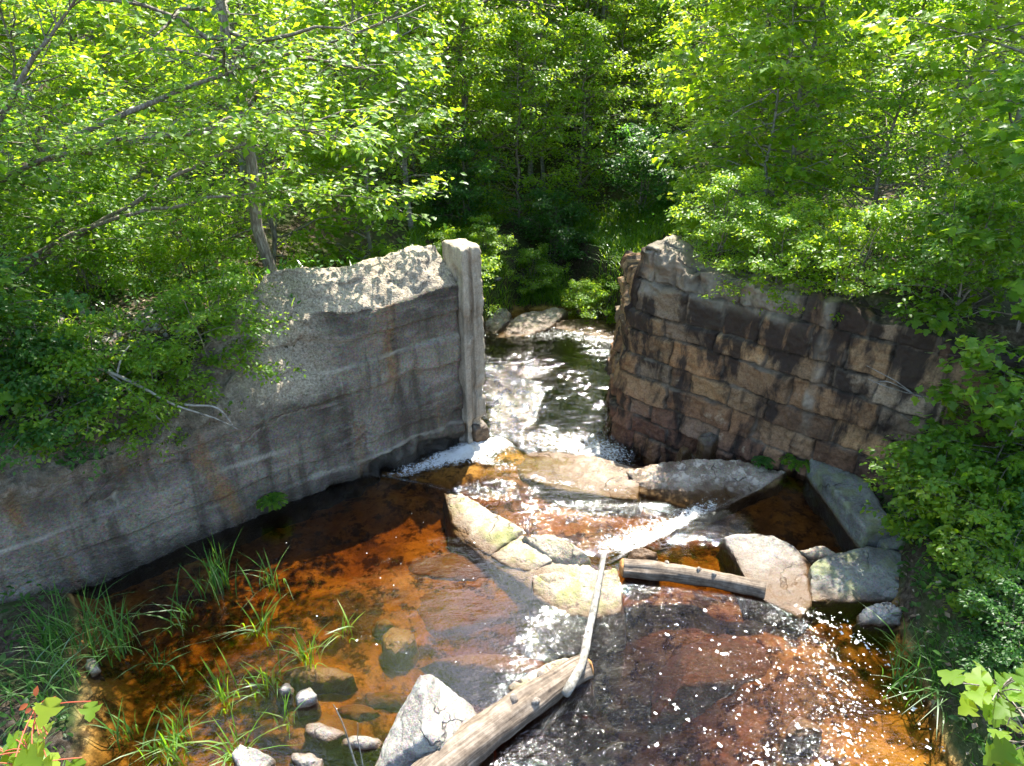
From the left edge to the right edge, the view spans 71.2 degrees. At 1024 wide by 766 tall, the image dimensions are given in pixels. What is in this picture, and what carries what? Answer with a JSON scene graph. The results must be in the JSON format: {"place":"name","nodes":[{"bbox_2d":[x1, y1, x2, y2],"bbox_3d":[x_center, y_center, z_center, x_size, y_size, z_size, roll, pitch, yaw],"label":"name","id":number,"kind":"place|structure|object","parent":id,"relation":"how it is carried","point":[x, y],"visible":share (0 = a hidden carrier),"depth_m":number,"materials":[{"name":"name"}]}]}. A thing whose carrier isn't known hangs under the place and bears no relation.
{"place":"outdoors","nodes":[
{"label":"outdoors","id":0,"kind":"place"},
{"bbox_2d":[0,0,1023,765],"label":"ground","id":1,"kind":"structure","parent":0,"point":[352,556],"depth_m":10.14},
{"bbox_2d":[0,143,52,414],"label":"maple sapling","id":2,"kind":"object","parent":1,"relation":"on","point":[6,396],"visible":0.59,"depth_m":9.00,"materials":[{"name":"green plant"}]},
{"bbox_2d":[0,51,74,297],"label":"maple tree","id":3,"kind":"object","parent":1,"relation":"on","point":[24,282],"visible":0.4,"depth_m":10.44,"materials":[{"name":"green plant"}]},
{"bbox_2d":[0,614,100,728],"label":"grass tuft","id":4,"kind":"object","parent":1,"relation":"on","point":[46,681],"visible":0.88,"depth_m":8.34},
{"bbox_2d":[0,685,102,765],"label":"maple sapling","id":5,"kind":"object","parent":1,"relation":"on","point":[20,748],"visible":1,"depth_m":4.06,"materials":[{"name":"green"}]},
{"bbox_2d":[0,251,110,388],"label":"shrub","id":6,"kind":"object","parent":1,"relation":"on","point":[5,307],"visible":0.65,"depth_m":9.16,"materials":[{"name":"green plant"}]},
{"bbox_2d":[0,318,135,481],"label":"shrub","id":7,"kind":"object","parent":1,"relation":"on","point":[28,382],"visible":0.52,"depth_m":9.16,"materials":[{"name":"green plant"}]},
{"bbox_2d":[0,569,137,684],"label":"grass tuft","id":8,"kind":"object","parent":1,"relation":"on","point":[45,638],"visible":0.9,"depth_m":8.95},
{"bbox_2d":[0,306,180,467],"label":"shrub","id":9,"kind":"object","parent":1,"relation":"on","point":[79,360],"visible":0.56,"depth_m":9.36,"materials":[{"name":"green plant"}]},
{"bbox_2d":[0,0,183,284],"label":"maple tree","id":10,"kind":"object","parent":1,"relation":"on","point":[15,70],"visible":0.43,"depth_m":12.36,"materials":[{"name":"green plant"}]},
{"bbox_2d":[0,152,185,306],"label":"shrub","id":11,"kind":"object","parent":1,"relation":"on","point":[97,257],"visible":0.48,"depth_m":11.92,"materials":[{"name":"green plant"}]},
{"bbox_2d":[45,581,147,679],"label":"grass tuft","id":12,"kind":"object","parent":1,"relation":"on","point":[106,632],"visible":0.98,"depth_m":8.97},
{"bbox_2d":[0,0,217,236],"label":"maple tree","id":13,"kind":"object","parent":1,"relation":"on","point":[105,21],"visible":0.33,"depth_m":15.06,"materials":[{"name":"green plant"}]},
{"bbox_2d":[25,1,196,180],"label":"slim tree","id":14,"kind":"object","parent":1,"relation":"on","point":[102,34],"visible":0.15,"depth_m":18.24,"materials":[{"name":"green plant"}]},
{"bbox_2d":[68,336,230,466],"bbox_3d":[-5.168,0.139,10.302,2.241,1.658,2.179,16,32,27],"label":"shrub","id":15,"kind":"object","parent":1,"relation":"on","point":[150,364],"visible":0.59,"depth_m":9.78,"materials":[{"name":"green plant"}]},
{"bbox_2d":[99,198,260,290],"bbox_3d":[-6.404,-2.324,14.025,3.001,2.362,2.635,-3,28,-6],"label":"shrub","id":16,"kind":"object","parent":1,"relation":"on","point":[197,233],"visible":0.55,"depth_m":13.69,"materials":[{"name":"green plant"}]},
{"bbox_2d":[108,248,305,424],"bbox_3d":[-4.739,-0.781,10.993,2.931,2.168,2.849,-8,29,-15],"label":"shrub","id":17,"kind":"object","parent":1,"relation":"on","point":[215,316],"visible":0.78,"depth_m":10.49,"materials":[{"name":"green plant"}]},
{"bbox_2d":[121,0,343,159],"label":"forest tree","id":18,"kind":"object","parent":1,"relation":"on","point":[218,56],"visible":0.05,"depth_m":22.90,"materials":[{"name":"green plant"}]},
{"bbox_2d":[0,0,473,289],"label":"leaning tree","id":19,"kind":"object","parent":1,"relation":"on","point":[56,152],"visible":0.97,"depth_m":9.79,"materials":[{"name":"green plant"}]},
{"bbox_2d":[52,0,423,274],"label":"tall tree","id":20,"kind":"object","parent":1,"relation":"on","point":[222,10],"visible":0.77,"depth_m":10.88,"materials":[{"name":"green plant"}]},
{"bbox_2d":[0,238,485,602],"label":"concrete wall","id":21,"kind":"structure","parent":1,"relation":"on","point":[388,354],"depth_m":11.26,"materials":[{"name":"concrete"}]},
{"bbox_2d":[164,0,328,213],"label":"slim tree","id":22,"kind":"object","parent":1,"relation":"on","point":[205,70],"visible":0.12,"depth_m":17.30,"materials":[{"name":"green plant"}]},
{"bbox_2d":[232,744,275,765],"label":"stone","id":23,"kind":"object","parent":1,"relation":"on","point":[242,755],"visible":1,"depth_m":7.71,"materials":[{"name":"stone"}]},
{"bbox_2d":[117,0,392,280],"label":"maple tree","id":24,"kind":"object","parent":1,"relation":"on","point":[273,228],"visible":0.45,"depth_m":14.36,"materials":[{"name":"green plant"}]},
{"bbox_2d":[253,711,362,753],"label":"stone","id":25,"kind":"object","parent":1,"relation":"on","point":[296,741],"visible":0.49,"depth_m":8.39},
{"bbox_2d":[295,688,321,721],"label":"stone","id":26,"kind":"object","parent":1,"relation":"on","point":[309,707],"visible":0.79,"depth_m":8.41,"materials":[{"name":"stone"}]},
{"bbox_2d":[290,664,357,694],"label":"stone","id":27,"kind":"object","parent":1,"relation":"on","point":[319,680],"visible":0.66,"depth_m":8.87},
{"bbox_2d":[304,722,346,760],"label":"stone","id":28,"kind":"object","parent":1,"relation":"on","point":[323,741],"visible":0.77,"depth_m":8.08,"materials":[{"name":"stone"}]},
{"bbox_2d":[211,0,465,265],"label":"maple tree","id":29,"kind":"object","parent":1,"relation":"on","point":[406,125],"visible":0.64,"depth_m":15.57,"materials":[{"name":"green plant"}]},
{"bbox_2d":[341,735,382,765],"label":"stone","id":30,"kind":"object","parent":1,"relation":"on","point":[370,748],"visible":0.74,"depth_m":7.96,"materials":[{"name":"stone"}]},
{"bbox_2d":[365,692,407,711],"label":"stone","id":31,"kind":"object","parent":1,"relation":"on","point":[391,701],"visible":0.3,"depth_m":8.82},
{"bbox_2d":[381,627,419,671],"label":"stone","id":32,"kind":"object","parent":1,"relation":"on","point":[400,651],"visible":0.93,"depth_m":9.35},
{"bbox_2d":[342,0,473,232],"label":"slim tree","id":33,"kind":"object","parent":1,"relation":"on","point":[403,166],"visible":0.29,"depth_m":19.01,"materials":[{"name":"green plant"}]},
{"bbox_2d":[323,0,495,190],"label":"forest tree","id":34,"kind":"object","parent":1,"relation":"on","point":[413,157],"visible":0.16,"depth_m":22.18,"materials":[{"name":"green plant"}]},
{"bbox_2d":[346,0,512,172],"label":"forest tree","id":35,"kind":"object","parent":1,"relation":"on","point":[425,33],"visible":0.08,"depth_m":24.34,"materials":[{"name":"green plant"}]},
{"bbox_2d":[375,674,494,765],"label":"boulder","id":36,"kind":"object","parent":1,"relation":"on","point":[434,713],"visible":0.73,"depth_m":7.78,"materials":[{"name":"stone"}]},
{"bbox_2d":[406,552,489,580],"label":"stone","id":37,"kind":"object","parent":1,"relation":"on","point":[458,566],"visible":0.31,"depth_m":10.82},
{"bbox_2d":[346,0,573,202],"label":"forest tree","id":38,"kind":"object","parent":1,"relation":"on","point":[535,12],"visible":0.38,"depth_m":21.18,"materials":[{"name":"green plant"}]},
{"bbox_2d":[419,224,502,317],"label":"shrub","id":39,"kind":"object","parent":1,"relation":"on","point":[446,234],"visible":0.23,"depth_m":18.77,"materials":[{"name":"green plant"}]},
{"bbox_2d":[396,134,526,236],"bbox_3d":[-1.857,-5.950,21.891,4.023,3.061,4.138,25,37,38],"label":"shrub","id":40,"kind":"object","parent":1,"relation":"on","point":[458,190],"visible":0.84,"depth_m":21.35,"materials":[{"name":"green plant"}]},
{"bbox_2d":[417,583,509,640],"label":"stone","id":41,"kind":"object","parent":1,"relation":"on","point":[450,615],"visible":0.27,"depth_m":10.18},
{"bbox_2d":[386,0,543,213],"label":"maple tree","id":42,"kind":"object","parent":1,"relation":"on","point":[458,11],"visible":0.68,"depth_m":20.71,"materials":[{"name":"green plant"}]},
{"bbox_2d":[418,653,544,701],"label":"stone","id":43,"kind":"object","parent":1,"relation":"on","point":[488,677],"visible":0.6,"depth_m":9.24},
{"bbox_2d":[443,493,522,555],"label":"rock","id":44,"kind":"object","parent":1,"relation":"on","point":[486,531],"visible":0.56,"depth_m":11.22,"materials":[{"name":"stone"}]},
{"bbox_2d":[449,212,518,277],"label":"shrub","id":45,"kind":"object","parent":1,"relation":"on","point":[496,239],"visible":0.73,"depth_m":20.45,"materials":[{"name":"green plant"}]},
{"bbox_2d":[484,308,512,358],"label":"rock","id":46,"kind":"object","parent":1,"relation":"on","point":[495,324],"visible":0.48,"depth_m":20.47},
{"bbox_2d":[437,0,562,143],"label":"forest tree","id":47,"kind":"object","parent":1,"relation":"on","point":[501,2],"visible":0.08,"depth_m":26.83,"materials":[{"name":"green plant"}]},
{"bbox_2d":[411,654,593,765],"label":"log","id":48,"kind":"object","parent":1,"relation":"on","point":[480,737],"visible":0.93,"depth_m":7.95,"materials":[{"name":"beige wood"}]},
{"bbox_2d":[561,550,606,697],"bbox_3d":[1.007,3.009,9.170,0.190,0.251,2.379,9,29,16],"label":"stick","id":49,"kind":"object","parent":48,"relation":"on","point":[571,683],"visible":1,"depth_m":8.92,"materials":[{"name":"grey wood"}]},
{"bbox_2d":[0,151,1011,361],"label":"grass","id":50,"kind":"structure","parent":1,"relation":"on","point":[614,237],"depth_m":21.25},
{"bbox_2d":[0,53,1023,765],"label":"ground cover","id":51,"kind":"object","parent":1,"relation":"on","point":[904,609],"visible":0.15,"depth_m":9.67,"materials":[{"name":"green plant"}]},
{"bbox_2d":[0,467,1023,765],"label":"grass","id":52,"kind":"structure","parent":1,"relation":"on","point":[34,605],"depth_m":8.39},
{"bbox_2d":[0,279,1023,765],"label":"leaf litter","id":53,"kind":"object","parent":1,"relation":"on","point":[974,725],"visible":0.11,"depth_m":10.90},
{"bbox_2d":[444,5,587,224],"bbox_3d":[0.139,-8.038,22.401,4.853,6.729,4.865,-5,28,-10],"label":"maple tree","id":54,"kind":"object","parent":1,"relation":"on","point":[519,27],"visible":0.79,"depth_m":21.58,"materials":[{"name":"green plant"}]},
{"bbox_2d":[491,539,551,571],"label":"rock","id":55,"kind":"object","parent":1,"relation":"on","point":[516,554],"visible":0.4,"depth_m":10.57,"materials":[{"name":"stone"}]},
{"bbox_2d":[488,307,569,363],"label":"rock","id":56,"kind":"object","parent":1,"relation":"on","point":[517,329],"visible":0.72,"depth_m":20.33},
{"bbox_2d":[444,518,625,620],"bbox_3d":[-0.007,2.879,10.845,3.705,0.874,1.036,18,33,31],"label":"rock","id":57,"kind":"object","parent":1,"relation":"on","point":[517,582],"visible":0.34,"depth_m":10.46,"materials":[{"name":"stone"}]},
{"bbox_2d":[509,243,572,306],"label":"shrub","id":58,"kind":"object","parent":1,"relation":"on","point":[532,253],"visible":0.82,"depth_m":21.61,"materials":[{"name":"green plant"}]},
{"bbox_2d":[453,0,637,180],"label":"forest tree","id":59,"kind":"object","parent":1,"relation":"on","point":[530,165],"visible":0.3,"depth_m":24.89,"materials":[{"name":"green plant"}]},
{"bbox_2d":[502,0,588,188],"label":"slim tree","id":60,"kind":"object","parent":1,"relation":"on","point":[544,85],"visible":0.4,"depth_m":24.67,"materials":[{"name":"green plant"}]},
{"bbox_2d":[505,657,595,730],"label":"rock","id":61,"kind":"object","parent":1,"relation":"on","point":[579,699],"visible":0.34,"depth_m":8.80,"materials":[{"name":"stone"}]},
{"bbox_2d":[499,186,607,264],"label":"shrub","id":62,"kind":"object","parent":1,"relation":"on","point":[557,230],"visible":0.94,"depth_m":22.34,"materials":[{"name":"green plant"}]},
{"bbox_2d":[521,534,592,567],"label":"rock","id":63,"kind":"object","parent":1,"relation":"on","point":[555,549],"visible":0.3,"depth_m":10.50,"materials":[{"name":"stone"}]},
{"bbox_2d":[498,710,617,765],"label":"stone","id":64,"kind":"object","parent":1,"relation":"on","point":[563,739],"visible":0.52,"depth_m":8.76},
{"bbox_2d":[529,568,625,659],"bbox_3d":[0.897,3.208,10.038,1.468,0.972,0.890,0,28,0],"label":"rock","id":65,"kind":"object","parent":1,"relation":"on","point":[559,605],"visible":0.88,"depth_m":9.86,"materials":[{"name":"stone"}]},
{"bbox_2d":[517,451,642,514],"bbox_3d":[1.022,1.968,13.111,3.073,0.999,1.364,7,29,13],"label":"rock","id":66,"kind":"object","parent":1,"relation":"on","point":[582,472],"visible":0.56,"depth_m":12.66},
{"bbox_2d":[509,8,653,215],"bbox_3d":[2.349,-8.427,23.312,4.865,6.730,4.853,-6,29,-11],"label":"maple tree","id":67,"kind":"object","parent":1,"relation":"on","point":[589,24],"visible":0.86,"depth_m":22.58,"materials":[{"name":"green plant"}]},
{"bbox_2d":[552,319,615,364],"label":"rock","id":68,"kind":"object","parent":1,"relation":"on","point":[565,345],"visible":0.65,"depth_m":20.44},
{"bbox_2d":[526,0,652,139],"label":"forest tree","id":69,"kind":"object","parent":1,"relation":"on","point":[620,45],"visible":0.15,"depth_m":27.70,"materials":[{"name":"green plant"}]},
{"bbox_2d":[560,275,619,324],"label":"shrub","id":70,"kind":"object","parent":1,"relation":"on","point":[607,311],"visible":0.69,"depth_m":20.75,"materials":[{"name":"green plant"}]},
{"bbox_2d":[554,0,685,179],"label":"maple tree","id":71,"kind":"object","parent":1,"relation":"on","point":[624,6],"visible":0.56,"depth_m":24.83,"materials":[{"name":"green plant"}]},
{"bbox_2d":[577,123,699,214],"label":"shrub","id":72,"kind":"object","parent":1,"relation":"on","point":[642,142],"visible":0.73,"depth_m":21.70,"materials":[{"name":"green plant"}]},
{"bbox_2d":[578,0,734,157],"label":"forest tree","id":73,"kind":"object","parent":1,"relation":"on","point":[666,7],"visible":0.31,"depth_m":25.63,"materials":[{"name":"green plant"}]},
{"bbox_2d":[620,0,757,168],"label":"maple tree","id":74,"kind":"object","parent":1,"relation":"on","point":[661,54],"visible":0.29,"depth_m":22.13,"materials":[{"name":"green plant"}]},
{"bbox_2d":[626,459,786,521],"bbox_3d":[3.535,2.093,12.696,3.216,1.104,1.417,-6,29,-11],"label":"rock","id":75,"kind":"object","parent":1,"relation":"on","point":[671,487],"visible":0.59,"depth_m":12.48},
{"bbox_2d":[650,634,770,725],"bbox_3d":[2.786,3.820,9.641,2.212,0.555,1.273,-4,28,-8],"label":"stone","id":76,"kind":"object","parent":1,"relation":"on","point":[754,669],"visible":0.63,"depth_m":9.30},
{"bbox_2d":[664,164,795,262],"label":"shrub","id":77,"kind":"object","parent":1,"relation":"on","point":[739,202],"visible":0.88,"depth_m":12.55,"materials":[{"name":"green plant"}]},
{"bbox_2d":[716,534,812,635],"bbox_3d":[3.849,3.088,10.521,1.496,0.973,1.922,0,28,0],"label":"boulder","id":78,"kind":"object","parent":1,"relation":"on","point":[781,567],"visible":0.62,"depth_m":10.29,"materials":[{"name":"stone"}]},
{"bbox_2d":[635,0,901,246],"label":"maple tree","id":79,"kind":"object","parent":1,"relation":"on","point":[689,97],"visible":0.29,"depth_m":15.85,"materials":[{"name":"green plant"}]},
{"bbox_2d":[691,190,858,315],"bbox_3d":[4.399,-2.166,12.338,2.758,2.041,2.682,-6,29,-12],"label":"shrub","id":80,"kind":"object","parent":1,"relation":"on","point":[787,221],"visible":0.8,"depth_m":11.86,"materials":[{"name":"green plant"}]},
{"bbox_2d":[641,0,910,249],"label":"maple tree","id":81,"kind":"object","parent":1,"relation":"on","point":[761,76],"visible":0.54,"depth_m":13.97,"materials":[{"name":"green plant"}]},
{"bbox_2d":[654,0,897,188],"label":"maple tree","id":82,"kind":"object","parent":1,"relation":"on","point":[715,81],"visible":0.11,"depth_m":18.62,"materials":[{"name":"green plant"}]},
{"bbox_2d":[702,0,891,239],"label":"slim tree","id":83,"kind":"object","parent":1,"relation":"on","point":[794,152],"visible":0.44,"depth_m":14.32,"materials":[{"name":"green plant"}]},
{"bbox_2d":[780,716,822,753],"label":"stone","id":84,"kind":"object","parent":1,"relation":"on","point":[803,738],"visible":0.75,"depth_m":8.22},
{"bbox_2d":[603,235,1023,491],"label":"stone wall","id":85,"kind":"structure","parent":1,"relation":"on","point":[686,366],"depth_m":12.49,"materials":[{"name":"stone"}]},
{"bbox_2d":[803,459,892,551],"bbox_3d":[5.471,2.157,11.755,0.717,1.107,2.112,0,28,0],"label":"rock","id":86,"kind":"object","parent":1,"relation":"on","point":[835,498],"depth_m":11.42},
{"bbox_2d":[807,546,900,619],"bbox_3d":[5.013,3.046,10.364,2.086,0.948,1.117,0,28,0],"label":"boulder","id":87,"kind":"object","parent":1,"relation":"on","point":[845,583],"visible":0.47,"depth_m":10.05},
{"bbox_2d":[777,196,947,321],"bbox_3d":[5.535,-1.998,11.373,2.551,2.008,2.240,16,32,27],"label":"shrub","id":88,"kind":"object","parent":1,"relation":"on","point":[886,241],"visible":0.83,"depth_m":11.07,"materials":[{"name":"green plant"}]},
{"bbox_2d":[852,602,902,641],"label":"rock","id":89,"kind":"object","parent":1,"relation":"on","point":[868,623],"visible":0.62,"depth_m":9.51,"materials":[{"name":"stone"}]},
{"bbox_2d":[769,0,1003,255],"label":"maple tree","id":90,"kind":"object","parent":1,"relation":"on","point":[888,101],"visible":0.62,"depth_m":12.92,"materials":[{"name":"green plant"}]},
{"bbox_2d":[872,637,943,707],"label":"grass tuft","id":91,"kind":"object","parent":1,"relation":"on","point":[900,681],"visible":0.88,"depth_m":8.64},
{"bbox_2d":[835,0,1023,268],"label":"maple tree","id":92,"kind":"object","parent":1,"relation":"on","point":[956,25],"visible":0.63,"depth_m":11.03,"materials":[{"name":"green plant"}]},
{"bbox_2d":[846,0,1023,240],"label":"slim tree","id":93,"kind":"object","parent":1,"relation":"on","point":[975,80],"visible":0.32,"depth_m":13.56,"materials":[{"name":"green plant"}]},
{"bbox_2d":[858,419,1014,544],"bbox_3d":[6.093,1.456,10.117,2.066,1.893,2.138,-22,35,-35],"label":"shrub","id":94,"kind":"object","parent":1,"relation":"on","point":[899,526],"visible":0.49,"depth_m":9.92,"materials":[{"name":"green plant"}]},
{"bbox_2d":[863,329,1023,543],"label":"maple sapling","id":95,"kind":"object","parent":1,"relation":"on","point":[1007,401],"visible":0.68,"depth_m":9.59,"materials":[{"name":"green plant"}]},
{"bbox_2d":[866,176,1023,333],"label":"shrub","id":96,"kind":"object","parent":1,"relation":"on","point":[1005,213],"visible":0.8,"depth_m":10.08,"materials":[{"name":"green plant"}]},
{"bbox_2d":[873,405,1019,523],"bbox_3d":[6.393,1.212,10.480,1.919,1.699,1.854,7,29,12],"label":"shrub","id":97,"kind":"object","parent":1,"relation":"on","point":[930,455],"visible":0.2,"depth_m":10.19,"materials":[{"name":"green plant"}]},
{"bbox_2d":[897,62,1023,336],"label":"maple sapling","id":98,"kind":"object","parent":1,"relation":"on","point":[984,240],"visible":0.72,"depth_m":9.72,"materials":[{"name":"green plant"}]},
{"bbox_2d":[906,456,1023,571],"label":"shrub","id":99,"kind":"object","parent":1,"relation":"on","point":[977,513],"visible":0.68,"depth_m":9.21,"materials":[{"name":"green plant"}]},
{"bbox_2d":[925,412,1023,557],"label":"shrub","id":100,"kind":"object","parent":1,"relation":"on","point":[1002,436],"visible":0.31,"depth_m":9.64,"materials":[{"name":"green plant"}]},
{"bbox_2d":[926,519,1023,630],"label":"shrub","id":101,"kind":"object","parent":1,"relation":"on","point":[1006,570],"visible":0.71,"depth_m":8.53,"materials":[{"name":"green plant"}]},
{"bbox_2d":[937,661,1023,765],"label":"maple sapling","id":102,"kind":"object","parent":1,"relation":"on","point":[984,692],"visible":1,"depth_m":3.91,"materials":[{"name":"green plant"}]},
{"bbox_2d":[944,444,1023,573],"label":"shrub","id":103,"kind":"object","parent":1,"relation":"on","point":[1020,489],"visible":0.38,"depth_m":8.99,"materials":[{"name":"green plant"}]},
{"bbox_2d":[946,560,1023,681],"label":"shrub","id":104,"kind":"object","parent":1,"relation":"on","point":[1016,654],"visible":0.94,"depth_m":7.79,"materials":[{"name":"green plant"}]},
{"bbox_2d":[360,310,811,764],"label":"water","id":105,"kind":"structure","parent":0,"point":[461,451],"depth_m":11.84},
{"bbox_2d":[103,697,217,765],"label":"grass tuft","id":106,"kind":"object","parent":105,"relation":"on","point":[174,739],"visible":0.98,"depth_m":7.89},
{"bbox_2d":[147,529,246,609],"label":"grass tuft","id":107,"kind":"object","parent":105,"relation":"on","point":[213,573],"visible":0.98,"depth_m":10.02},
{"bbox_2d":[316,510,944,765],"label":"foam flecks","id":108,"kind":"object","parent":105,"relation":"on","point":[823,763],"visible":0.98,"depth_m":8.38,"materials":[{"name":"grey"}]},
{"bbox_2d":[619,558,766,598],"bbox_3d":[2.550,2.743,10.165,2.037,0.335,0.344,6,28,10],"label":"log","id":109,"kind":"object","parent":105,"relation":"on","point":[653,570],"visible":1,"depth_m":10.10,"materials":[{"name":"beige wood"}]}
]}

